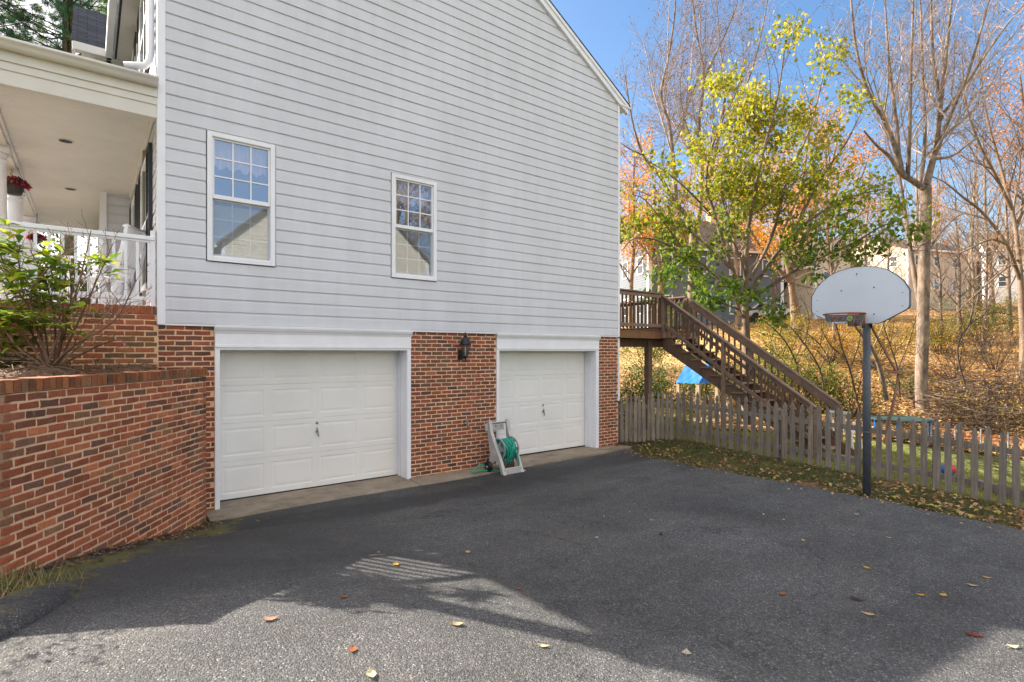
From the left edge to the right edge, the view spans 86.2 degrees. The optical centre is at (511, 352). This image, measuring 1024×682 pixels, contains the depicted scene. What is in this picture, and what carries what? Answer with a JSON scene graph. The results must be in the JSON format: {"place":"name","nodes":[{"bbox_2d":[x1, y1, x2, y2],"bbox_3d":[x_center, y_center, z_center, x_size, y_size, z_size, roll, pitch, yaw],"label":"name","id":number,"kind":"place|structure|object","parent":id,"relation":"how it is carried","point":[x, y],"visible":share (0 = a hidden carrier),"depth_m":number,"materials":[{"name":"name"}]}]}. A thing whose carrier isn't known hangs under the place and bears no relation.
{"place":"outdoors","nodes":[
{"label":"outdoors","id":0,"kind":"place"},
{"bbox_2d":[0,362,156,378],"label":"soil","id":1,"kind":"structure","parent":0,"point":[48,373],"depth_m":5.18,"materials":[{"name":"soil"}]},
{"bbox_2d":[0,209,155,367],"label":"rhododendron bush","id":2,"kind":"object","parent":1,"relation":"on","point":[12,274],"visible":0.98,"depth_m":5.46,"materials":[{"name":"green plant"}]},
{"bbox_2d":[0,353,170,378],"bbox_3d":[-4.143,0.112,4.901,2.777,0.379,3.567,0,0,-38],"label":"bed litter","id":3,"kind":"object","parent":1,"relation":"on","point":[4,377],"visible":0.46,"depth_m":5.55,"materials":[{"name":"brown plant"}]},
{"bbox_2d":[206,444,631,521],"bbox_3d":[-0.884,2.205,9.755,8.120,0.351,0.900,0,0,-38],"label":"concrete apron","id":4,"kind":"object","parent":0,"point":[235,508],"visible":0.31,"depth_m":8.48,"materials":[{"name":"concrete"}]},
{"bbox_2d":[0,449,1023,681],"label":"driveway","id":5,"kind":"structure","parent":0,"point":[598,569],"depth_m":4.08,"materials":[{"name":"asphalt"}]},
{"bbox_2d":[0,579,85,639],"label":"asphalt berm","id":6,"kind":"structure","parent":5,"relation":"on","point":[20,609],"depth_m":3.30,"materials":[{"name":"asphalt"}]},
{"bbox_2d":[0,556,88,598],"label":"grass","id":7,"kind":"structure","parent":5,"relation":"on","point":[8,584],"depth_m":3.75,"materials":[{"name":"plant"}]},
{"bbox_2d":[15,519,258,579],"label":"leaf litter","id":8,"kind":"object","parent":5,"relation":"on","point":[111,547],"visible":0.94,"depth_m":5.00,"materials":[{"name":"plant"}]},
{"bbox_2d":[472,419,525,475],"bbox_3d":[-0.262,1.660,9.662,0.912,0.906,0.600,0,0,-38],"label":"hose reel","id":9,"kind":"object","parent":5,"relation":"on","point":[506,448],"visible":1,"depth_m":9.63,"materials":[{"name":"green plastic"}]},
{"bbox_2d":[811,266,910,497],"bbox_3d":[4.590,0.463,7.020,1.401,3.135,0.932,0,0,0],"label":"basketball hoop","id":10,"kind":"object","parent":5,"relation":"on","point":[865,298],"visible":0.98,"depth_m":7.08,"materials":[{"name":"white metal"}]},
{"bbox_2d":[0,0,1023,299],"label":"sky","id":11,"kind":"structure","parent":0,"point":[597,23],"materials":[{"name":"blue"}]},
{"bbox_2d":[89,302,1023,529],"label":"ground","id":12,"kind":"structure","parent":0,"point":[967,454],"depth_m":19.56,"materials":[{"name":"plant"}]},
{"bbox_2d":[0,368,207,579],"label":"retaining wall","id":13,"kind":"structure","parent":12,"relation":"on","point":[89,462],"depth_m":4.85,"materials":[{"name":"brick"}]},
{"bbox_2d":[0,0,630,510],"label":"house","id":14,"kind":"structure","parent":12,"relation":"on","point":[356,220],"depth_m":8.73,"materials":[{"name":"plastic"}]},
{"bbox_2d":[7,169,31,195],"bbox_3d":[-8.098,-2.856,8.908,0.462,0.566,0.471,0,0,-38],"label":"hanging basket","id":15,"kind":"object","parent":14,"relation":"hanging from","point":[18,185],"visible":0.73,"depth_m":8.85,"materials":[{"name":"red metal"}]},
{"bbox_2d":[26,220,46,243],"bbox_3d":[-10.112,-2.645,11.650,0.377,0.650,0.380,0,0,-38],"label":"hanging basket","id":16,"kind":"object","parent":14,"relation":"hanging from","point":[40,237],"visible":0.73,"depth_m":11.61,"materials":[{"name":"red plant"}]},
{"bbox_2d":[53,224,148,305],"bbox_3d":[-5.493,-1.143,7.452,1.030,1.126,0.620,0,0,-8],"label":"rocking chair","id":17,"kind":"object","parent":14,"relation":"on","point":[131,253],"visible":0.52,"depth_m":7.46,"materials":[{"name":"wood"}]},
{"bbox_2d":[77,275,133,304],"bbox_3d":[-6.867,-1.143,9.316,1.030,1.127,0.620,0,0,-18],"label":"rocking chair","id":18,"kind":"object","parent":14,"relation":"on","point":[120,285],"visible":0.25,"depth_m":9.18,"materials":[{"name":"wood"}]},
{"bbox_2d":[131,196,133,295],"bbox_3d":[-6.791,-1.845,9.856,0.060,1.850,1.000,0,0,-38],"label":"window","id":19,"kind":"structure","parent":14,"relation":"in","point":[132,204],"depth_m":10.18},
{"bbox_2d":[139,0,143,71],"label":"window","id":20,"kind":"structure","parent":14,"relation":"in","point":[141,9],"depth_m":8.45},
{"bbox_2d":[140,156,146,292],"bbox_3d":[-5.381,-1.845,8.039,0.060,1.850,1.000,0,0,-38],"label":"window","id":21,"kind":"structure","parent":14,"relation":"in","point":[142,288],"depth_m":8.15,"materials":[{"name":"glass"}]},
{"bbox_2d":[206,130,274,266],"bbox_3d":[-3.736,-2.077,7.549,0.851,1.715,0.189,0,0,-38],"label":"window","id":22,"kind":"structure","parent":14,"relation":"in","point":[235,153],"depth_m":7.55,"materials":[{"name":"white glass"}]},
{"bbox_2d":[220,350,397,501],"bbox_3d":[-3.029,0.981,8.457,2.880,2.202,0.102,0,0,-38],"label":"garage door","id":23,"kind":"structure","parent":14,"relation":"in","point":[290,421],"depth_m":8.34,"materials":[{"name":"paint"}]},
{"bbox_2d":[390,173,436,281],"bbox_3d":[-1.664,-2.062,9.156,0.829,1.685,0.189,0,0,-38],"label":"window","id":24,"kind":"structure","parent":14,"relation":"in","point":[404,189],"depth_m":9.17,"materials":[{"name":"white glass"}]},
{"bbox_2d":[458,332,470,361],"bbox_3d":[-0.828,-0.102,9.600,0.199,0.515,0.242,0,0,-38],"label":"wall lantern","id":25,"kind":"object","parent":14,"relation":"attached to","point":[462,354],"depth_m":9.57,"materials":[{"name":"black metal"}]},
{"bbox_2d":[499,352,584,455],"bbox_3d":[0.582,0.966,11.258,2.700,2.172,0.102,0,0,-38],"label":"garage door","id":26,"kind":"structure","parent":14,"relation":"in","point":[542,394],"depth_m":11.30,"materials":[{"name":"paint"}]},
{"bbox_2d":[620,124,670,327],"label":"woodland tree","id":27,"kind":"object","parent":12,"relation":"on","point":[631,271],"visible":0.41,"depth_m":41.66,"materials":[{"name":"brown plant"}]},
{"bbox_2d":[618,365,672,418],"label":"shrub","id":28,"kind":"object","parent":12,"relation":"on","point":[628,392],"visible":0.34,"depth_m":16.59,"materials":[{"name":"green plant"}]},
{"bbox_2d":[618,391,673,443],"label":"picket gate","id":29,"kind":"structure","parent":12,"relation":"on","point":[650,431],"depth_m":12.27,"materials":[{"name":"grey wood"}]},
{"bbox_2d":[628,150,693,214],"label":"woodland tree","id":30,"kind":"object","parent":12,"relation":"on","point":[654,190],"visible":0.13,"depth_m":58.29,"materials":[{"name":"brown plant"}]},
{"bbox_2d":[620,302,709,371],"bbox_3d":[6.244,-0.809,25.886,4.859,3.564,6.097,0,0,-38],"label":"shrub","id":31,"kind":"object","parent":12,"relation":"on","point":[660,353],"visible":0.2,"depth_m":25.48,"materials":[{"name":"yellow plant"}]},
{"bbox_2d":[620,358,714,409],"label":"shrub","id":32,"kind":"object","parent":12,"relation":"on","point":[655,378],"visible":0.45,"depth_m":19.35,"materials":[{"name":"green plant"}]},
{"bbox_2d":[629,164,708,300],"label":"autumn tree","id":33,"kind":"object","parent":12,"relation":"on","point":[658,257],"visible":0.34,"depth_m":39.95,"materials":[{"name":"brown plant"}]},
{"bbox_2d":[613,0,788,391],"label":"bare tree","id":34,"kind":"object","parent":12,"relation":"on","point":[665,78],"visible":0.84,"depth_m":21.88,"materials":[{"name":"brown plant"}]},
{"bbox_2d":[620,211,783,327],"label":"neighbour house","id":35,"kind":"structure","parent":12,"relation":"on","point":[640,281],"depth_m":43.37,"materials":[{"name":"grey"}]},
{"bbox_2d":[637,255,643,275],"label":"window","id":36,"kind":"structure","parent":35,"relation":"in","point":[640,268],"depth_m":42.93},
{"bbox_2d":[762,259,772,276],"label":"window","id":37,"kind":"structure","parent":35,"relation":"in","point":[764,261],"depth_m":44.12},
{"bbox_2d":[675,356,756,405],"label":"shrub","id":38,"kind":"object","parent":12,"relation":"on","point":[707,390],"visible":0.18,"depth_m":19.79,"materials":[{"name":"yellow plant"}]},
{"bbox_2d":[676,363,766,422],"bbox_3d":[7.071,1.278,18.144,3.918,1.898,1.701,0,0,-27],"label":"play set","id":39,"kind":"object","parent":12,"relation":"on","point":[689,375],"visible":0.44,"depth_m":17.38,"materials":[{"name":"plastic"}]},
{"bbox_2d":[691,156,759,222],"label":"woodland tree","id":40,"kind":"object","parent":12,"relation":"on","point":[716,195],"visible":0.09,"depth_m":54.54,"materials":[{"name":"brown plant"}]},
{"bbox_2d":[697,111,769,330],"bbox_3d":[15.241,-8.921,37.295,6.242,15.657,5.712,0,0,29],"label":"woodland tree","id":41,"kind":"object","parent":12,"relation":"on","point":[736,268],"visible":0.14,"depth_m":37.77,"materials":[{"name":"brown plant"}]},
{"bbox_2d":[618,288,854,462],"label":"deck","id":42,"kind":"structure","parent":12,"relation":"on","point":[658,332],"depth_m":13.48,"materials":[{"name":"wood"}]},
{"bbox_2d":[720,329,811,398],"bbox_3d":[9.490,0.502,20.788,3.157,2.874,3.984,0,0,-38],"label":"shrub","id":43,"kind":"object","parent":12,"relation":"on","point":[772,353],"visible":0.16,"depth_m":20.48,"materials":[{"name":"yellow plant"}]},
{"bbox_2d":[709,271,828,387],"bbox_3d":[8.927,-0.738,18.954,3.772,3.891,3.127,0,0,24],"label":"sapling","id":44,"kind":"object","parent":12,"relation":"on","point":[794,357],"visible":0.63,"depth_m":18.67,"materials":[{"name":"brown plant"}]},
{"bbox_2d":[749,303,789,319],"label":"parked car","id":45,"kind":"object","parent":12,"relation":"on","point":[754,313],"visible":0.22,"depth_m":43.20,"materials":[{"name":"silver metal"}]},
{"bbox_2d":[742,143,815,322],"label":"woodland tree","id":46,"kind":"object","parent":12,"relation":"on","point":[775,278],"visible":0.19,"depth_m":41.97,"materials":[{"name":"brown plant"}]},
{"bbox_2d":[729,304,830,358],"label":"shrub","id":47,"kind":"object","parent":12,"relation":"on","point":[782,334],"visible":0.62,"depth_m":27.57,"materials":[{"name":"yellow plant"}]},
{"bbox_2d":[620,1,940,422],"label":"mulberry tree","id":48,"kind":"object","parent":12,"relation":"on","point":[741,185],"visible":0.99,"depth_m":16.49,"materials":[{"name":"green plant"}]},
{"bbox_2d":[717,81,891,338],"bbox_3d":[17.830,-8.361,32.662,10.972,15.301,5.266,0,0,-23],"label":"autumn tree","id":49,"kind":"object","parent":12,"relation":"on","point":[790,278],"visible":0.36,"depth_m":32.70,"materials":[{"name":"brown plant"}]},
{"bbox_2d":[752,341,858,404],"bbox_3d":[10.286,0.823,19.715,3.773,2.451,3.326,0,0,24],"label":"shrub","id":50,"kind":"object","parent":12,"relation":"on","point":[792,364],"visible":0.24,"depth_m":19.31,"materials":[{"name":"yellow plant"}]},
{"bbox_2d":[756,294,858,390],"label":"sapling","id":51,"kind":"object","parent":12,"relation":"on","point":[819,368],"visible":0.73,"depth_m":17.72,"materials":[{"name":"brown plant"}]},
{"bbox_2d":[770,103,849,246],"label":"woodland tree","id":52,"kind":"object","parent":12,"relation":"on","point":[806,166],"visible":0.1,"depth_m":47.78,"materials":[{"name":"brown plant"}]},
{"bbox_2d":[761,311,874,380],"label":"sapling","id":53,"kind":"object","parent":12,"relation":"on","point":[820,341],"visible":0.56,"depth_m":20.65,"materials":[{"name":"brown plant"}]},
{"bbox_2d":[784,234,857,319],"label":"neighbour house","id":54,"kind":"structure","parent":12,"relation":"on","point":[803,290],"depth_m":45.24,"materials":[{"name":"white"}]},
{"bbox_2d":[766,345,876,414],"bbox_3d":[10.648,0.915,18.986,3.001,2.620,3.728,0,0,-38],"label":"shrub","id":55,"kind":"object","parent":12,"relation":"on","point":[827,383],"visible":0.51,"depth_m":18.57,"materials":[{"name":"yellow plant"}]},
{"bbox_2d":[622,437,1023,531],"bbox_3d":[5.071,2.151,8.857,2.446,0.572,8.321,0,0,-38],"label":"leaf litter","id":56,"kind":"object","parent":12,"relation":"on","point":[937,500],"visible":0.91,"depth_m":7.84,"materials":[{"name":"plant"}]},
{"bbox_2d":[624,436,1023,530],"bbox_3d":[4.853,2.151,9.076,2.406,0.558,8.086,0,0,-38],"label":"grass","id":57,"kind":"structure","parent":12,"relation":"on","point":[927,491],"depth_m":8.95,"materials":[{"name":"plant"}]},
{"bbox_2d":[790,319,877,361],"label":"shrub","id":58,"kind":"object","parent":12,"relation":"on","point":[837,341],"visible":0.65,"depth_m":26.90,"materials":[{"name":"yellow plant"}]},
{"bbox_2d":[777,95,892,329],"bbox_3d":[21.077,-9.042,35.882,6.765,15.964,6.029,0,0,-10],"label":"woodland tree","id":59,"kind":"object","parent":12,"relation":"on","point":[827,237],"visible":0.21,"depth_m":35.98,"materials":[{"name":"brown plant"}]},
{"bbox_2d":[798,171,880,346],"bbox_3d":[17.729,-4.914,29.806,4.023,9.833,3.622,0,0,-20],"label":"woodland tree","id":60,"kind":"object","parent":12,"relation":"on","point":[831,269],"visible":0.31,"depth_m":29.93,"materials":[{"name":"brown plant"}]},
{"bbox_2d":[829,410,862,448],"bbox_3d":[7.997,1.843,13.176,0.652,0.920,0.573,0,0,-38],"label":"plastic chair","id":61,"kind":"object","parent":12,"relation":"on","point":[844,422],"visible":0.25,"depth_m":12.96,"materials":[{"name":"plastic"}]},
{"bbox_2d":[820,323,872,417],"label":"sapling","id":62,"kind":"object","parent":12,"relation":"on","point":[853,383],"visible":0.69,"depth_m":15.30,"materials":[{"name":"brown plant"}]},
{"bbox_2d":[676,389,1023,508],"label":"picket fence","id":63,"kind":"object","parent":12,"relation":"on","point":[779,446],"visible":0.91,"depth_m":9.32,"materials":[{"name":"grey wood"}]},
{"bbox_2d":[821,192,878,243],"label":"woodland tree","id":64,"kind":"object","parent":12,"relation":"on","point":[857,219],"visible":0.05,"depth_m":69.89,"materials":[{"name":"brown plant"}]},
{"bbox_2d":[808,367,908,419],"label":"shrub","id":65,"kind":"object","parent":12,"relation":"on","point":[875,403],"visible":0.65,"depth_m":18.22,"materials":[{"name":"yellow plant"}]},
{"bbox_2d":[712,317,1023,458],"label":"leaf litter","id":66,"kind":"object","parent":12,"relation":"on","point":[919,427],"visible":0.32,"depth_m":24.35,"materials":[{"name":"plant"}]},
{"bbox_2d":[854,322,888,400],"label":"sapling","id":67,"kind":"object","parent":12,"relation":"on","point":[881,376],"visible":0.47,"depth_m":17.29,"materials":[{"name":"brown plant"}]},
{"bbox_2d":[841,159,906,266],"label":"woodland tree","id":68,"kind":"object","parent":12,"relation":"on","point":[864,238],"visible":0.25,"depth_m":42.48,"materials":[{"name":"brown plant"}]},
{"bbox_2d":[851,167,907,238],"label":"woodland tree","id":69,"kind":"object","parent":12,"relation":"on","point":[880,219],"visible":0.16,"depth_m":73.99,"materials":[{"name":"brown plant"}]},
{"bbox_2d":[830,309,936,368],"bbox_3d":[17.176,-0.762,26.339,3.866,3.386,4.283,0,0,8],"label":"shrub","id":70,"kind":"object","parent":12,"relation":"on","point":[883,340],"visible":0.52,"depth_m":25.51,"materials":[{"name":"yellow plant"}]},
{"bbox_2d":[865,213,917,336],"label":"woodland tree","id":71,"kind":"object","parent":12,"relation":"on","point":[888,259],"visible":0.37,"depth_m":33.10,"materials":[{"name":"brown plant"}]},
{"bbox_2d":[857,308,936,399],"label":"sapling","id":72,"kind":"object","parent":12,"relation":"on","point":[893,354],"visible":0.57,"depth_m":18.70,"materials":[{"name":"brown plant"}]},
{"bbox_2d":[871,415,934,445],"bbox_3d":[11.480,2.283,16.200,1.644,0.704,1.644,0,0,-38],"label":"trampoline","id":73,"kind":"object","parent":12,"relation":"on","point":[906,419],"visible":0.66,"depth_m":16.06,"materials":[{"name":"teal fabric"}]},
{"bbox_2d":[871,362,947,398],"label":"shrub","id":74,"kind":"object","parent":12,"relation":"on","point":[909,387],"visible":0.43,"depth_m":21.94,"materials":[{"name":"yellow plant"}]},
{"bbox_2d":[868,107,955,252],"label":"woodland tree","id":75,"kind":"object","parent":12,"relation":"on","point":[916,191],"visible":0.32,"depth_m":58.26,"materials":[{"name":"brown plant"}]},
{"bbox_2d":[807,0,1023,413],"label":"bare tree","id":76,"kind":"object","parent":12,"relation":"on","point":[921,279],"visible":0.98,"depth_m":20.39,"materials":[{"name":"brown plant"}]},
{"bbox_2d":[849,235,985,309],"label":"neighbour house","id":77,"kind":"structure","parent":12,"relation":"on","point":[906,265],"depth_m":58.61,"materials":[{"name":"beige"}]},
{"bbox_2d":[890,256,897,267],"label":"window","id":78,"kind":"structure","parent":77,"relation":"in","point":[892,259],"depth_m":58.37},
{"bbox_2d":[903,168,966,247],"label":"woodland tree","id":79,"kind":"object","parent":12,"relation":"on","point":[940,202],"visible":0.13,"depth_m":67.60,"materials":[{"name":"brown plant"}]},
{"bbox_2d":[904,195,975,349],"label":"woodland tree","id":80,"kind":"object","parent":12,"relation":"on","point":[940,296],"visible":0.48,"depth_m":30.06,"materials":[{"name":"brown plant"}]},
{"bbox_2d":[903,313,983,354],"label":"shrub","id":81,"kind":"object","parent":12,"relation":"on","point":[933,338],"visible":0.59,"depth_m":28.87,"materials":[{"name":"yellow plant"}]},
{"bbox_2d":[875,362,1023,436],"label":"brush pile","id":82,"kind":"object","parent":12,"relation":"on","point":[955,402],"visible":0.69,"depth_m":19.90,"materials":[{"name":"brown plant"}]},
{"bbox_2d":[898,320,1019,383],"bbox_3d":[19.220,-0.036,24.222,3.926,2.812,4.580,0,0,-9],"label":"shrub","id":83,"kind":"object","parent":12,"relation":"on","point":[965,359],"visible":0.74,"depth_m":23.63,"materials":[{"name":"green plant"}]},
{"bbox_2d":[917,179,1001,334],"bbox_3d":[25.344,-5.040,31.486,3.808,9.781,3.507,0,0,7],"label":"woodland tree","id":84,"kind":"object","parent":12,"relation":"on","point":[960,273],"visible":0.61,"depth_m":31.04,"materials":[{"name":"brown plant"}]},
{"bbox_2d":[902,0,1023,387],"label":"bare tree","id":85,"kind":"object","parent":12,"relation":"on","point":[1016,264],"visible":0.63,"depth_m":22.97,"materials":[{"name":"brown plant"}]},
{"bbox_2d":[930,279,1018,347],"bbox_3d":[26.772,-2.138,31.197,4.802,4.136,5.027,0,0,3],"label":"shrub","id":86,"kind":"object","parent":12,"relation":"on","point":[994,309],"visible":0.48,"depth_m":30.82,"materials":[{"name":"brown plant"}]},
{"bbox_2d":[929,296,1019,371],"bbox_3d":[22.661,-0.795,26.110,5.201,3.947,4.749,0,0,16],"label":"shrub","id":87,"kind":"object","parent":12,"relation":"on","point":[998,344],"visible":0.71,"depth_m":26.12,"materials":[{"name":"brown plant"}]},
{"bbox_2d":[928,370,1023,429],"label":"shrub","id":88,"kind":"object","parent":12,"relation":"on","point":[987,410],"visible":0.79,"depth_m":19.01,"materials":[{"name":"brown plant"}]},
{"bbox_2d":[931,150,1020,329],"bbox_3d":[30.752,-7.194,35.892,4.474,12.231,4.848,2,-2,3],"label":"woodland tree","id":89,"kind":"object","parent":12,"relation":"on","point":[971,257],"visible":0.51,"depth_m":36.18,"materials":[{"name":"brown plant"}]},
{"bbox_2d":[930,268,1022,384],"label":"sapling","id":90,"kind":"object","parent":12,"relation":"on","point":[958,346],"visible":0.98,"depth_m":20.25,"materials":[{"name":"brown plant"}]},
{"bbox_2d":[931,128,1022,318],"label":"woodland tree","id":91,"kind":"object","parent":12,"relation":"on","point":[969,272],"visible":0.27,"depth_m":45.91,"materials":[{"name":"brown plant"}]},
{"bbox_2d":[938,200,1016,353],"bbox_3d":[24.666,-3.828,28.837,3.810,8.271,3.516,1,2,33],"label":"woodland tree","id":92,"kind":"object","parent":12,"relation":"on","point":[985,295],"visible":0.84,"depth_m":28.83,"materials":[{"name":"brown plant"}]},
{"bbox_2d":[931,423,1023,457],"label":"fence","id":93,"kind":"object","parent":12,"relation":"on","point":[980,433],"visible":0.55,"depth_m":15.99,"materials":[{"name":"wood"}]},
{"bbox_2d":[937,350,1023,419],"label":"shrub","id":94,"kind":"object","parent":12,"relation":"on","point":[1019,381],"visible":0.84,"depth_m":20.13,"materials":[{"name":"brown plant"}]},
{"bbox_2d":[950,154,1015,309],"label":"woodland tree","id":95,"kind":"object","parent":12,"relation":"on","point":[979,272],"visible":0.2,"depth_m":59.99,"materials":[{"name":"brown plant"}]},
{"bbox_2d":[945,118,1023,324],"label":"woodland tree","id":96,"kind":"object","parent":12,"relation":"on","point":[986,213],"visible":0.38,"depth_m":40.28,"materials":[{"name":"brown plant"}]},
{"bbox_2d":[958,141,1023,334],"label":"woodland tree","id":97,"kind":"object","parent":12,"relation":"on","point":[1008,277],"visible":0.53,"depth_m":33.79,"materials":[{"name":"brown plant"}]},
{"bbox_2d":[968,477,1023,501],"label":"timber edging","id":98,"kind":"object","parent":12,"relation":"on","point":[1009,495],"visible":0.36,"depth_m":10.13,"materials":[{"name":"brown wood"}]},
{"bbox_2d":[974,1,1023,200],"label":"autumn tree","id":99,"kind":"object","parent":12,"relation":"on","point":[1011,119],"visible":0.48,"depth_m":26.38,"materials":[{"name":"brown plant"}]},
{"bbox_2d":[974,230,1023,302],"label":"neighbour house","id":100,"kind":"structure","parent":12,"relation":"on","point":[1013,287],"depth_m":73.88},
{"bbox_2d":[977,173,1023,273],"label":"woodland tree","id":101,"kind":"object","parent":12,"relation":"on","point":[1022,250],"visible":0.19,"depth_m":48.58,"materials":[{"name":"brown plant"}]},
{"bbox_2d":[990,107,1023,259],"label":"woodland tree","id":102,"kind":"object","parent":12,"relation":"on","point":[1023,184],"visible":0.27,"depth_m":41.49,"materials":[{"name":"brown plant"}]},
{"bbox_2d":[619,399,1023,507],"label":"grass","id":103,"kind":"structure","parent":0,"point":[980,495],"depth_m":12.10,"materials":[{"name":"plant"}]},
{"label":"front lawn","id":104,"kind":"structure","parent":0,"visible":0},
{"bbox_2d":[0,0,59,47],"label":"pine tree","id":105,"kind":"object","parent":104,"relation":"on","point":[43,14],"visible":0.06,"depth_m":21.08,"materials":[{"name":"green plant"}]},
{"bbox_2d":[0,0,117,301],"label":"pine tree","id":106,"kind":"object","parent":104,"relation":"on","point":[65,17],"visible":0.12,"depth_m":20.26,"materials":[{"name":"green plant"}]},
{"bbox_2d":[35,232,97,303],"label":"shrub","id":107,"kind":"object","parent":104,"relation":"on","point":[57,277],"visible":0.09,"depth_m":14.84,"materials":[{"name":"green plant"}]},
{"bbox_2d":[37,236,97,304],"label":"shrub","id":108,"kind":"object","parent":104,"relation":"on","point":[72,253],"visible":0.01,"depth_m":15.59,"materials":[{"name":"green plant"}]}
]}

